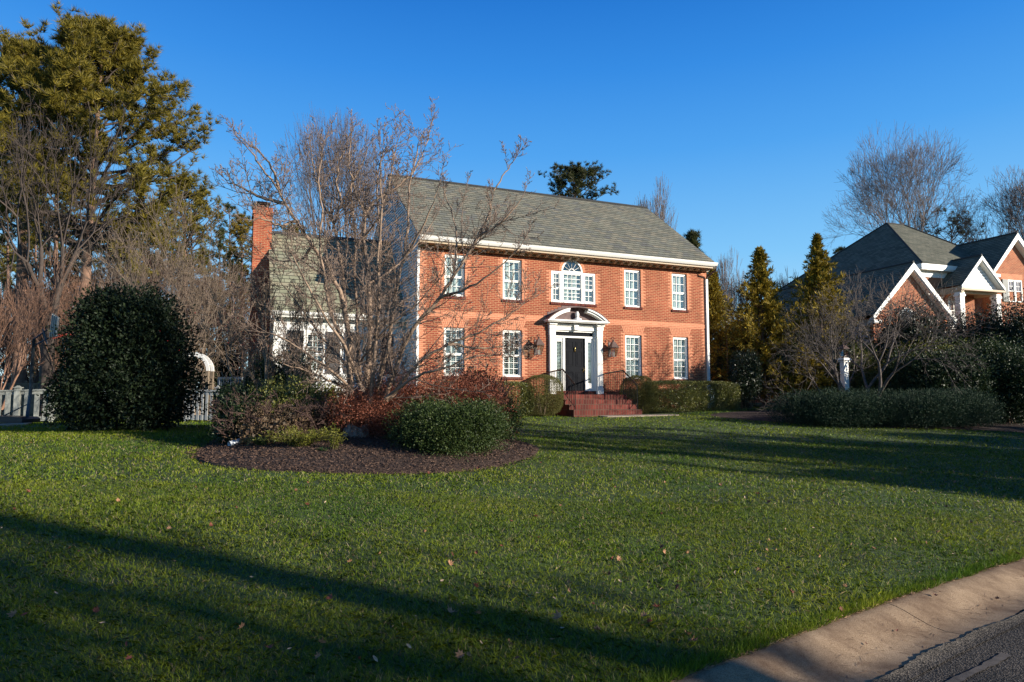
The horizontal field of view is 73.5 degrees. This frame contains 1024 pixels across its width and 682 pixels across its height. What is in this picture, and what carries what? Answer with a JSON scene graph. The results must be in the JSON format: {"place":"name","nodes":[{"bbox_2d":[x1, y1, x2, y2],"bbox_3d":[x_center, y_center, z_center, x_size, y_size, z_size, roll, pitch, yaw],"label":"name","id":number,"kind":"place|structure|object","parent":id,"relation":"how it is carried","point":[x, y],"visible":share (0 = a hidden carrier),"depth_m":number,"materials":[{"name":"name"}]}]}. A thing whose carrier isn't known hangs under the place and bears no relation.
{"place":"outdoors","nodes":[
{"label":"outdoors","id":0,"kind":"place"},
{"bbox_2d":[0,422,32,426],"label":"driveway","id":1,"kind":"structure","parent":0,"point":[7,424],"depth_m":18.44,"materials":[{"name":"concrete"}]},
{"bbox_2d":[0,314,70,422],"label":"basketball hoop","id":2,"kind":"object","parent":1,"relation":"on","point":[7,418],"visible":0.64,"depth_m":19.62,"materials":[{"name":"black plastic"}]},
{"bbox_2d":[0,402,1023,681],"bbox_3d":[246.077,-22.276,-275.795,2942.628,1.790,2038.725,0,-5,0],"label":"lawn","id":3,"kind":"structure","parent":0,"point":[522,494],"depth_m":6.64,"materials":[{"name":"plant"}]},
{"bbox_2d":[0,240,16,342],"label":"pine tree","id":4,"kind":"object","parent":3,"relation":"on","point":[4,261],"visible":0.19,"depth_m":52.63,"materials":[{"name":"green plant"}]},
{"bbox_2d":[1,381,37,413],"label":"fence","id":5,"kind":"object","parent":3,"relation":"on","point":[25,385],"visible":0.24,"depth_m":34.58,"materials":[{"name":"wood"}]},
{"bbox_2d":[0,198,45,382],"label":"pine tree","id":6,"kind":"object","parent":3,"relation":"on","point":[7,254],"visible":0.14,"depth_m":48.49,"materials":[{"name":"green plant"}]},
{"bbox_2d":[0,385,54,420],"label":"fence","id":7,"kind":"object","parent":3,"relation":"on","point":[18,392],"visible":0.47,"depth_m":21.51,"materials":[{"name":"white wood"}]},
{"bbox_2d":[0,279,58,414],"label":"bare tree","id":8,"kind":"object","parent":3,"relation":"on","point":[16,327],"visible":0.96,"depth_m":23.47,"materials":[{"name":"orange plant"}]},
{"bbox_2d":[10,231,67,354],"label":"pine tree","id":9,"kind":"object","parent":3,"relation":"on","point":[45,252],"visible":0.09,"depth_m":58.37,"materials":[{"name":"green plant"}]},
{"bbox_2d":[0,22,83,414],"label":"pine tree","id":10,"kind":"object","parent":3,"relation":"on","point":[12,46],"visible":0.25,"depth_m":35.89,"materials":[{"name":"green plant"}]},
{"bbox_2d":[0,268,93,388],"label":"bare tree","id":11,"kind":"object","parent":3,"relation":"on","point":[36,379],"visible":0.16,"depth_m":37.05,"materials":[{"name":"plant"}]},
{"bbox_2d":[0,248,112,378],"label":"bare tree","id":12,"kind":"object","parent":3,"relation":"on","point":[65,295],"visible":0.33,"depth_m":27.36,"materials":[{"name":"orange plant"}]},
{"bbox_2d":[0,91,154,415],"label":"bare tree","id":13,"kind":"object","parent":3,"relation":"on","point":[45,366],"visible":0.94,"depth_m":27.26,"materials":[{"name":"brown plant"}]},
{"bbox_2d":[0,0,221,405],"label":"pine tree","id":14,"kind":"object","parent":3,"relation":"on","point":[95,58],"visible":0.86,"depth_m":32.65,"materials":[{"name":"green plant"}]},
{"bbox_2d":[0,332,247,405],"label":"woodland undergrowth","id":15,"kind":"object","parent":3,"relation":"on","point":[27,372],"visible":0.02,"depth_m":43.99,"materials":[{"name":"plant"}]},
{"bbox_2d":[36,278,213,431],"bbox_3d":[-9.188,0.360,16.579,3.736,3.719,3.506,-3,-6,32],"label":"holly tree","id":16,"kind":"object","parent":3,"relation":"on","point":[122,336],"visible":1,"depth_m":15.80,"materials":[{"name":"green plant"}]},
{"bbox_2d":[3,249,249,347],"bbox_3d":[-22.382,-0.694,41.246,13.643,10.413,12.609,0,-5,0],"label":"bare tree","id":17,"kind":"object","parent":3,"relation":"on","point":[150,280],"visible":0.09,"depth_m":39.77,"materials":[{"name":"plant"}]},
{"bbox_2d":[106,205,178,280],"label":"pine tree","id":18,"kind":"object","parent":3,"relation":"on","point":[136,225],"visible":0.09,"depth_m":50.57,"materials":[{"name":"green plant"}]},
{"bbox_2d":[54,175,260,379],"bbox_3d":[-11.552,-1.369,23.242,6.376,8.361,5.763,4,-6,-37],"label":"bare tree","id":19,"kind":"object","parent":3,"relation":"on","point":[172,286],"visible":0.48,"depth_m":22.90,"materials":[{"name":"brown plant"}]},
{"bbox_2d":[128,171,226,408],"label":"pine tree","id":20,"kind":"object","parent":3,"relation":"on","point":[202,196],"visible":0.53,"depth_m":46.29,"materials":[{"name":"green plant"}]},
{"bbox_2d":[177,352,213,420],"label":"garden arch","id":21,"kind":"structure","parent":3,"relation":"on","point":[207,363],"depth_m":21.19,"materials":[{"name":"white paint"}]},
{"bbox_2d":[183,386,219,421],"bbox_3d":[-9.421,2.051,20.801,1.222,1.394,0.160,-1,-5,11],"label":"fence","id":22,"kind":"object","parent":3,"relation":"on","point":[201,416],"visible":0.34,"depth_m":20.77,"materials":[{"name":"wood"}]},
{"bbox_2d":[159,231,255,414],"bbox_3d":[-11.440,-0.208,24.794,4.961,8.097,4.120,0,-5,0],"label":"bare tree","id":23,"kind":"object","parent":3,"relation":"on","point":[203,337],"visible":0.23,"depth_m":24.98,"materials":[{"name":"brown plant"}]},
{"bbox_2d":[173,265,250,371],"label":"bare tree","id":24,"kind":"object","parent":3,"relation":"on","point":[245,315],"visible":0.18,"depth_m":43.45,"materials":[{"name":"plant"}]},
{"bbox_2d":[182,228,250,343],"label":"pine tree","id":25,"kind":"object","parent":3,"relation":"on","point":[220,246],"visible":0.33,"depth_m":60.69,"materials":[{"name":"green plant"}]},
{"bbox_2d":[195,334,241,413],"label":"holly tree","id":26,"kind":"object","parent":3,"relation":"on","point":[225,370],"visible":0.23,"depth_m":25.34,"materials":[{"name":"green plant"}]},
{"bbox_2d":[209,202,251,300],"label":"pine tree","id":27,"kind":"object","parent":3,"relation":"on","point":[227,206],"visible":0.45,"depth_m":67.17,"materials":[{"name":"green plant"}]},
{"bbox_2d":[213,213,252,368],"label":"pine tree","id":28,"kind":"object","parent":3,"relation":"on","point":[240,227],"visible":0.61,"depth_m":62.47,"materials":[{"name":"green plant"}]},
{"bbox_2d":[274,101,387,238],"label":"bare tree","id":29,"kind":"object","parent":3,"relation":"on","point":[306,182],"visible":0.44,"depth_m":47.73,"materials":[{"name":"plant"}]},
{"bbox_2d":[182,432,538,475],"bbox_3d":[-2.773,2.139,13.827,6.664,0.616,6.618,0,-5,0],"label":"mulch bed","id":30,"kind":"object","parent":3,"relation":"on","point":[346,457],"visible":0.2,"depth_m":11.48,"materials":[{"name":"brown wood"}]},
{"bbox_2d":[207,397,261,443],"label":"shrub","id":31,"kind":"object","parent":30,"relation":"on","point":[216,424],"visible":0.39,"depth_m":13.20,"materials":[{"name":"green plant"}]},
{"bbox_2d":[208,380,260,422],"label":"shrub","id":32,"kind":"object","parent":30,"relation":"on","point":[232,385],"visible":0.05,"depth_m":15.27,"materials":[{"name":"green plant"}]},
{"bbox_2d":[206,377,280,426],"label":"shrub","id":33,"kind":"object","parent":30,"relation":"on","point":[227,395],"visible":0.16,"depth_m":13.89,"materials":[{"name":"green plant"}]},
{"bbox_2d":[167,266,354,395],"bbox_3d":[-5.656,0.323,15.556,4.007,4.359,2.985,0,-5,0],"label":"bare shrub","id":34,"kind":"object","parent":30,"relation":"on","point":[293,330],"visible":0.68,"depth_m":15.33,"materials":[{"name":"brown plant"}]},
{"bbox_2d":[207,388,325,445],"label":"bare shrub","id":35,"kind":"object","parent":30,"relation":"on","point":[230,411],"visible":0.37,"depth_m":13.19,"materials":[{"name":"plant"}]},
{"bbox_2d":[225,400,319,444],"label":"shrub","id":36,"kind":"object","parent":30,"relation":"on","point":[274,424],"visible":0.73,"depth_m":12.92,"materials":[{"name":"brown plant"}]},
{"bbox_2d":[239,348,324,392],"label":"shrub","id":37,"kind":"object","parent":30,"relation":"on","point":[280,370],"visible":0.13,"depth_m":16.26,"materials":[{"name":"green plant"}]},
{"bbox_2d":[243,371,335,431],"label":"shrub","id":38,"kind":"object","parent":30,"relation":"on","point":[286,392],"visible":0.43,"depth_m":14.03,"materials":[{"name":"green plant"}]},
{"bbox_2d":[252,423,347,447],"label":"plant","id":39,"kind":"object","parent":30,"relation":"on","point":[298,439],"visible":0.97,"depth_m":12.13,"materials":[{"name":"green plant"}]},
{"bbox_2d":[277,383,351,436],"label":"bare shrub","id":40,"kind":"object","parent":30,"relation":"on","point":[321,416],"visible":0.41,"depth_m":13.53,"materials":[{"name":"plant"}]},
{"bbox_2d":[342,424,368,437],"bbox_3d":[-3.084,1.775,13.492,0.616,0.300,0.458,0,-5,0],"label":"rock","id":41,"kind":"object","parent":30,"relation":"on","point":[350,430],"visible":0.67,"depth_m":13.35,"materials":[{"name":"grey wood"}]},
{"bbox_2d":[319,380,413,438],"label":"shrub","id":42,"kind":"object","parent":30,"relation":"on","point":[360,413],"visible":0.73,"depth_m":13.49,"materials":[{"name":"red plant"}]},
{"bbox_2d":[326,351,476,405],"bbox_3d":[-2.592,1.465,16.335,3.601,2.564,4.168,0,-5,0],"label":"bare shrub","id":43,"kind":"object","parent":30,"relation":"on","point":[399,376],"visible":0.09,"depth_m":15.80,"materials":[{"name":"plant"}]},
{"bbox_2d":[328,365,518,438],"bbox_3d":[-2.005,1.439,14.542,4.297,1.858,2.150,0,-5,0],"label":"shrub","id":44,"kind":"object","parent":30,"relation":"on","point":[416,388],"visible":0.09,"depth_m":14.10,"materials":[{"name":"red plant"}]},
{"bbox_2d":[381,391,515,462],"bbox_3d":[-1.098,1.595,12.692,2.485,1.344,2.554,0,-5,0],"label":"shrub","id":45,"kind":"object","parent":30,"relation":"on","point":[441,426],"visible":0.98,"depth_m":12.11,"materials":[{"name":"green plant"}]},
{"bbox_2d":[418,365,522,439],"bbox_3d":[-1.145,1.359,14.948,2.738,1.933,2.633,-2,-5,23],"label":"shrub","id":46,"kind":"object","parent":30,"relation":"on","point":[470,383],"visible":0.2,"depth_m":14.55,"materials":[{"name":"red plant"}]},
{"bbox_2d":[455,362,499,390],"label":"shrub","id":47,"kind":"object","parent":30,"relation":"on","point":[475,370],"visible":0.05,"depth_m":16.17,"materials":[{"name":"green plant"}]},
{"bbox_2d":[471,371,515,439],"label":"bare shrub","id":48,"kind":"object","parent":30,"relation":"on","point":[501,387],"visible":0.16,"depth_m":15.29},
{"bbox_2d":[490,393,526,438],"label":"shrub","id":49,"kind":"object","parent":30,"relation":"on","point":[513,413],"visible":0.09,"depth_m":15.27,"materials":[{"name":"green plant"}]},
{"bbox_2d":[202,96,559,406],"bbox_3d":[-2.819,-2.148,14.509,7.524,7.357,4.616,0,-5,0],"label":"bare tree","id":50,"kind":"object","parent":3,"relation":"on","point":[371,350],"visible":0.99,"depth_m":13.84,"materials":[{"name":"brown plant"}]},
{"bbox_2d":[428,380,534,416],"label":"hedge","id":51,"kind":"object","parent":3,"relation":"on","point":[515,384],"visible":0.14,"depth_m":23.30,"materials":[{"name":"green plant"}]},
{"bbox_2d":[248,174,717,416],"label":"brick house","id":52,"kind":"structure","parent":3,"relation":"on","point":[615,308],"depth_m":26.87,"materials":[{"name":"red"}]},
{"bbox_2d":[304,332,325,372],"bbox_3d":[-7.140,0.406,24.800,0.760,1.510,0.197,2,-5,-23],"label":"window","id":53,"kind":"structure","parent":52,"relation":"in","point":[308,333],"depth_m":24.81,"materials":[{"name":"white paint"}]},
{"bbox_2d":[443,327,463,378],"bbox_3d":[-2.123,0.443,24.828,0.852,1.860,0.281,2,-5,-23],"label":"window","id":54,"kind":"structure","parent":52,"relation":"in","point":[448,328],"depth_m":24.90,"materials":[{"name":"white paint"}]},
{"bbox_2d":[444,254,465,299],"bbox_3d":[-2.121,-2.337,25.057,0.852,1.640,0.268,2,-5,-23],"label":"window","id":55,"kind":"structure","parent":52,"relation":"in","point":[460,276],"depth_m":25.14,"materials":[{"name":"white paint"}]},
{"bbox_2d":[502,259,522,302],"bbox_3d":[-0.021,-2.263,25.938,0.852,1.640,0.268,2,-5,-23],"label":"window","id":56,"kind":"structure","parent":52,"relation":"in","point":[517,277],"depth_m":26.02,"materials":[{"name":"white paint"}]},
{"bbox_2d":[502,330,522,379],"bbox_3d":[-0.023,0.518,25.709,0.852,1.860,0.281,2,-5,-23],"label":"window","id":57,"kind":"structure","parent":52,"relation":"in","point":[511,377],"depth_m":25.76,"materials":[{"name":"white paint"}]},
{"bbox_2d":[551,270,560,301],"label":"window","id":58,"kind":"structure","parent":52,"relation":"in","point":[557,294],"depth_m":26.64,"materials":[{"name":"white paint"}]},
{"bbox_2d":[561,271,582,303],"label":"window","id":59,"kind":"structure","parent":52,"relation":"in","point":[564,288],"depth_m":26.93,"materials":[{"name":"white paint"}]},
{"bbox_2d":[565,338,584,390],"bbox_3d":[2.448,0.914,26.717,0.890,2.060,0.124,2,-5,-23],"label":"front door","id":60,"kind":"structure","parent":52,"relation":"in","point":[574,347],"depth_m":26.74,"materials":[{"name":"black paint"}]},
{"bbox_2d":[583,273,594,303],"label":"window","id":61,"kind":"structure","parent":52,"relation":"in","point":[591,277],"depth_m":27.22,"materials":[{"name":"white paint"}]},
{"bbox_2d":[624,269,642,309],"bbox_3d":[4.884,-2.089,27.997,0.852,1.640,0.268,2,-5,-23],"label":"window","id":62,"kind":"structure","parent":52,"relation":"in","point":[635,290],"depth_m":28.09,"materials":[{"name":"white paint"}]},
{"bbox_2d":[625,335,643,380],"bbox_3d":[4.883,0.692,27.764,0.852,1.860,0.273,2,-5,-23],"label":"window","id":63,"kind":"structure","parent":52,"relation":"in","point":[634,344],"depth_m":27.86,"materials":[{"name":"white paint"}]},
{"bbox_2d":[672,273,688,312],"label":"window","id":64,"kind":"structure","parent":52,"relation":"in","point":[679,291],"depth_m":28.98,"materials":[{"name":"white paint"}]},
{"bbox_2d":[673,337,689,380],"bbox_3d":[7.012,0.767,28.657,0.832,1.860,0.273,2,-5,-23],"label":"window","id":65,"kind":"structure","parent":52,"relation":"in","point":[677,352],"depth_m":28.74,"materials":[{"name":"white paint"}]},
{"bbox_2d":[0,427,1023,681],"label":"fallen leaves","id":66,"kind":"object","parent":3,"relation":"on","point":[468,553],"depth_m":6.80,"materials":[{"name":"plant"}]},
{"bbox_2d":[520,374,563,415],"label":"boxwood","id":67,"kind":"object","parent":3,"relation":"on","point":[546,395],"visible":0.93,"depth_m":23.56,"materials":[{"name":"green plant"}]},
{"bbox_2d":[537,159,618,199],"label":"pine tree","id":68,"kind":"object","parent":3,"relation":"on","point":[579,176],"visible":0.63,"depth_m":58.50,"materials":[{"name":"green plant"}]},
{"bbox_2d":[619,375,657,413],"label":"boxwood","id":69,"kind":"object","parent":3,"relation":"on","point":[632,389],"visible":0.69,"depth_m":25.82,"materials":[{"name":"green plant"}]},
{"bbox_2d":[634,171,678,229],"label":"bare tree","id":70,"kind":"object","parent":3,"relation":"on","point":[656,212],"visible":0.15,"depth_m":51.72,"materials":[{"name":"plant"}]},
{"bbox_2d":[638,380,741,411],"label":"hedge","id":71,"kind":"object","parent":3,"relation":"on","point":[699,397],"visible":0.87,"depth_m":26.73,"materials":[{"name":"green plant"}]},
{"bbox_2d":[683,228,724,335],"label":"pine tree","id":72,"kind":"object","parent":3,"relation":"on","point":[692,235],"visible":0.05,"depth_m":44.42,"materials":[{"name":"green plant"}]},
{"bbox_2d":[716,248,742,327],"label":"bare tree","id":73,"kind":"object","parent":3,"relation":"on","point":[724,267],"visible":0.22,"depth_m":71.95,"materials":[{"name":"plant"}]},
{"bbox_2d":[710,339,757,406],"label":"evergreen shrub","id":74,"kind":"object","parent":3,"relation":"on","point":[720,365],"visible":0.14,"depth_m":31.21,"materials":[{"name":"green plant"}]},
{"bbox_2d":[708,269,766,404],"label":"conifer","id":75,"kind":"object","parent":3,"relation":"on","point":[715,297],"visible":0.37,"depth_m":33.89,"materials":[{"name":"green plant"}]},
{"bbox_2d":[709,317,768,404],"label":"evergreen shrub","id":76,"kind":"object","parent":3,"relation":"on","point":[725,345],"visible":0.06,"depth_m":33.12,"materials":[{"name":"green plant"}]},
{"bbox_2d":[722,267,756,317],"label":"bare tree","id":77,"kind":"object","parent":3,"relation":"on","point":[741,298],"visible":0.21,"depth_m":69.84,"materials":[{"name":"plant"}]},
{"bbox_2d":[727,347,763,408],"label":"evergreen shrub","id":78,"kind":"object","parent":3,"relation":"on","point":[746,374],"visible":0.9,"depth_m":27.83,"materials":[{"name":"green plant"}]},
{"bbox_2d":[709,246,840,405],"bbox_3d":[11.421,-0.645,31.071,6.409,7.571,4.995,-2,-5,27],"label":"conifer","id":79,"kind":"object","parent":3,"relation":"on","point":[761,287],"visible":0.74,"depth_m":30.76,"materials":[{"name":"green plant"}]},
{"bbox_2d":[765,347,811,406],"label":"evergreen shrub","id":80,"kind":"object","parent":3,"relation":"on","point":[770,376],"visible":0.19,"depth_m":29.16,"materials":[{"name":"green plant"}]},
{"bbox_2d":[760,344,839,403],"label":"evergreen shrub","id":81,"kind":"object","parent":3,"relation":"on","point":[824,382],"visible":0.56,"depth_m":28.48,"materials":[{"name":"plant"}]},
{"bbox_2d":[600,546,1023,681],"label":"edge grass","id":82,"kind":"structure","parent":3,"relation":"on","point":[895,591],"depth_m":4.99,"materials":[{"name":"plant"}]},
{"bbox_2d":[767,232,890,390],"bbox_3d":[13.853,-0.990,30.494,5.541,8.051,5.789,0,-5,0],"label":"conifer","id":83,"kind":"object","parent":3,"relation":"on","point":[815,275],"visible":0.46,"depth_m":30.51,"materials":[{"name":"green plant"}]},
{"bbox_2d":[820,337,885,394],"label":"evergreen shrub","id":84,"kind":"object","parent":3,"relation":"on","point":[871,361],"visible":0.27,"depth_m":28.27,"materials":[{"name":"green plant"}]},
{"bbox_2d":[711,410,1023,432],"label":"mulch bed","id":85,"kind":"object","parent":3,"relation":"on","point":[752,415],"visible":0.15,"depth_m":22.74,"materials":[{"name":"brown wood"}]},
{"bbox_2d":[838,343,850,392],"bbox_3d":[12.121,1.494,24.963,0.340,2.878,0.340,2,-5,-20],"label":"lamp post","id":86,"kind":"object","parent":85,"relation":"on","point":[844,373],"visible":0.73,"depth_m":24.91,"materials":[{"name":"white paint"}]},
{"bbox_2d":[755,266,995,415],"bbox_3d":[12.863,0.390,24.123,7.296,6.058,7.540,4,-6,-38],"label":"bare tree","id":87,"kind":"object","parent":85,"relation":"on","point":[831,360],"visible":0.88,"depth_m":23.52,"materials":[{"name":"brown plant"}]},
{"bbox_2d":[853,369,901,396],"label":"shrub","id":88,"kind":"object","parent":85,"relation":"on","point":[877,385],"visible":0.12,"depth_m":25.39,"materials":[{"name":"green plant"}]},
{"bbox_2d":[763,384,1009,428],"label":"juniper","id":89,"kind":"object","parent":85,"relation":"on","point":[925,409],"visible":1,"depth_m":21.18,"materials":[{"name":"plant"}]},
{"bbox_2d":[872,332,987,414],"bbox_3d":[16.368,1.196,26.548,4.230,3.622,4.135,0,-5,0],"label":"shrub","id":90,"kind":"object","parent":85,"relation":"on","point":[926,344],"visible":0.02,"depth_m":26.55,"materials":[{"name":"green plant"}]},
{"bbox_2d":[873,342,1002,418],"bbox_3d":[15.067,1.496,24.110,3.892,2.876,3.763,0,-5,0],"label":"shrub","id":91,"kind":"object","parent":85,"relation":"on","point":[912,374],"visible":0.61,"depth_m":23.43,"materials":[{"name":"green plant"}]},
{"bbox_2d":[937,332,1023,420],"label":"shrub","id":92,"kind":"object","parent":85,"relation":"on","point":[987,348],"visible":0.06,"depth_m":24.55,"materials":[{"name":"green plant"}]},
{"bbox_2d":[967,331,1023,425],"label":"shrub","id":93,"kind":"object","parent":85,"relation":"on","point":[1011,385],"visible":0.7,"depth_m":23.37,"materials":[{"name":"green plant"}]},
{"bbox_2d":[713,222,1023,402],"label":"brick house","id":94,"kind":"structure","parent":3,"relation":"on","point":[986,270],"depth_m":36.14,"materials":[{"name":"orange"}]},
{"bbox_2d":[821,121,986,249],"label":"bare tree","id":95,"kind":"object","parent":3,"relation":"on","point":[889,188],"visible":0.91,"depth_m":57.56,"materials":[{"name":"plant"}]},
{"bbox_2d":[865,292,954,365],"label":"shrub","id":96,"kind":"object","parent":3,"relation":"on","point":[911,330],"visible":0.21,"depth_m":28.10,"materials":[{"name":"brown plant"}]},
{"bbox_2d":[918,204,985,244],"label":"pine tree","id":97,"kind":"object","parent":3,"relation":"on","point":[942,229],"visible":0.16,"depth_m":62.75,"materials":[{"name":"green plant"}]},
{"bbox_2d":[943,298,1009,407],"bbox_3d":[19.322,0.699,28.857,2.998,4.927,2.956,0,-5,0],"label":"shrub","id":98,"kind":"object","parent":3,"relation":"on","point":[976,324],"visible":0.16,"depth_m":28.38,"materials":[{"name":"green plant"}]},
{"bbox_2d":[939,165,1023,243],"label":"bare tree","id":99,"kind":"object","parent":3,"relation":"on","point":[1010,208],"visible":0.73,"depth_m":57.82,"materials":[{"name":"plant"}]},
{"bbox_2d":[976,287,1023,351],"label":"shrub","id":100,"kind":"object","parent":3,"relation":"on","point":[1014,327],"visible":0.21,"depth_m":27.77,"materials":[{"name":"green plant"}]},
{"bbox_2d":[0,0,1023,386],"label":"sky","id":101,"kind":"structure","parent":0,"point":[752,112],"materials":[{"name":"blue"}]},
{"bbox_2d":[899,609,1023,681],"bbox_3d":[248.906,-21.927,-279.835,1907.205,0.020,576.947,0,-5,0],"label":"road","id":102,"kind":"structure","parent":0,"point":[1010,641],"depth_m":4.52,"materials":[{"name":"asphalt"}]},
{"bbox_2d":[678,559,1023,681],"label":"kerb","id":103,"kind":"structure","parent":102,"relation":"on","point":[815,653],"depth_m":4.94,"materials":[{"name":"concrete"}]},
{"bbox_2d":[662,557,1023,681],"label":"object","id":104,"kind":"object","parent":103,"relation":"on","point":[840,618],"visible":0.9,"depth_m":4.98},
{"bbox_2d":[759,578,1022,681],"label":"gutter straw","id":105,"kind":"object","parent":103,"relation":"on","point":[860,663],"visible":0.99,"depth_m":4.86,"materials":[{"name":"brown"}]},
{"bbox_2d":[872,611,1023,681],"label":"road edge","id":106,"kind":"object","parent":102,"relation":"on","point":[925,661],"visible":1,"depth_m":4.72,"materials":[{"name":"concrete"}]},
{"bbox_2d":[945,652,1010,681],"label":"road seam","id":107,"kind":"object","parent":102,"relation":"on","point":[996,659],"visible":1,"depth_m":4.43,"materials":[{"name":"asphalt"}]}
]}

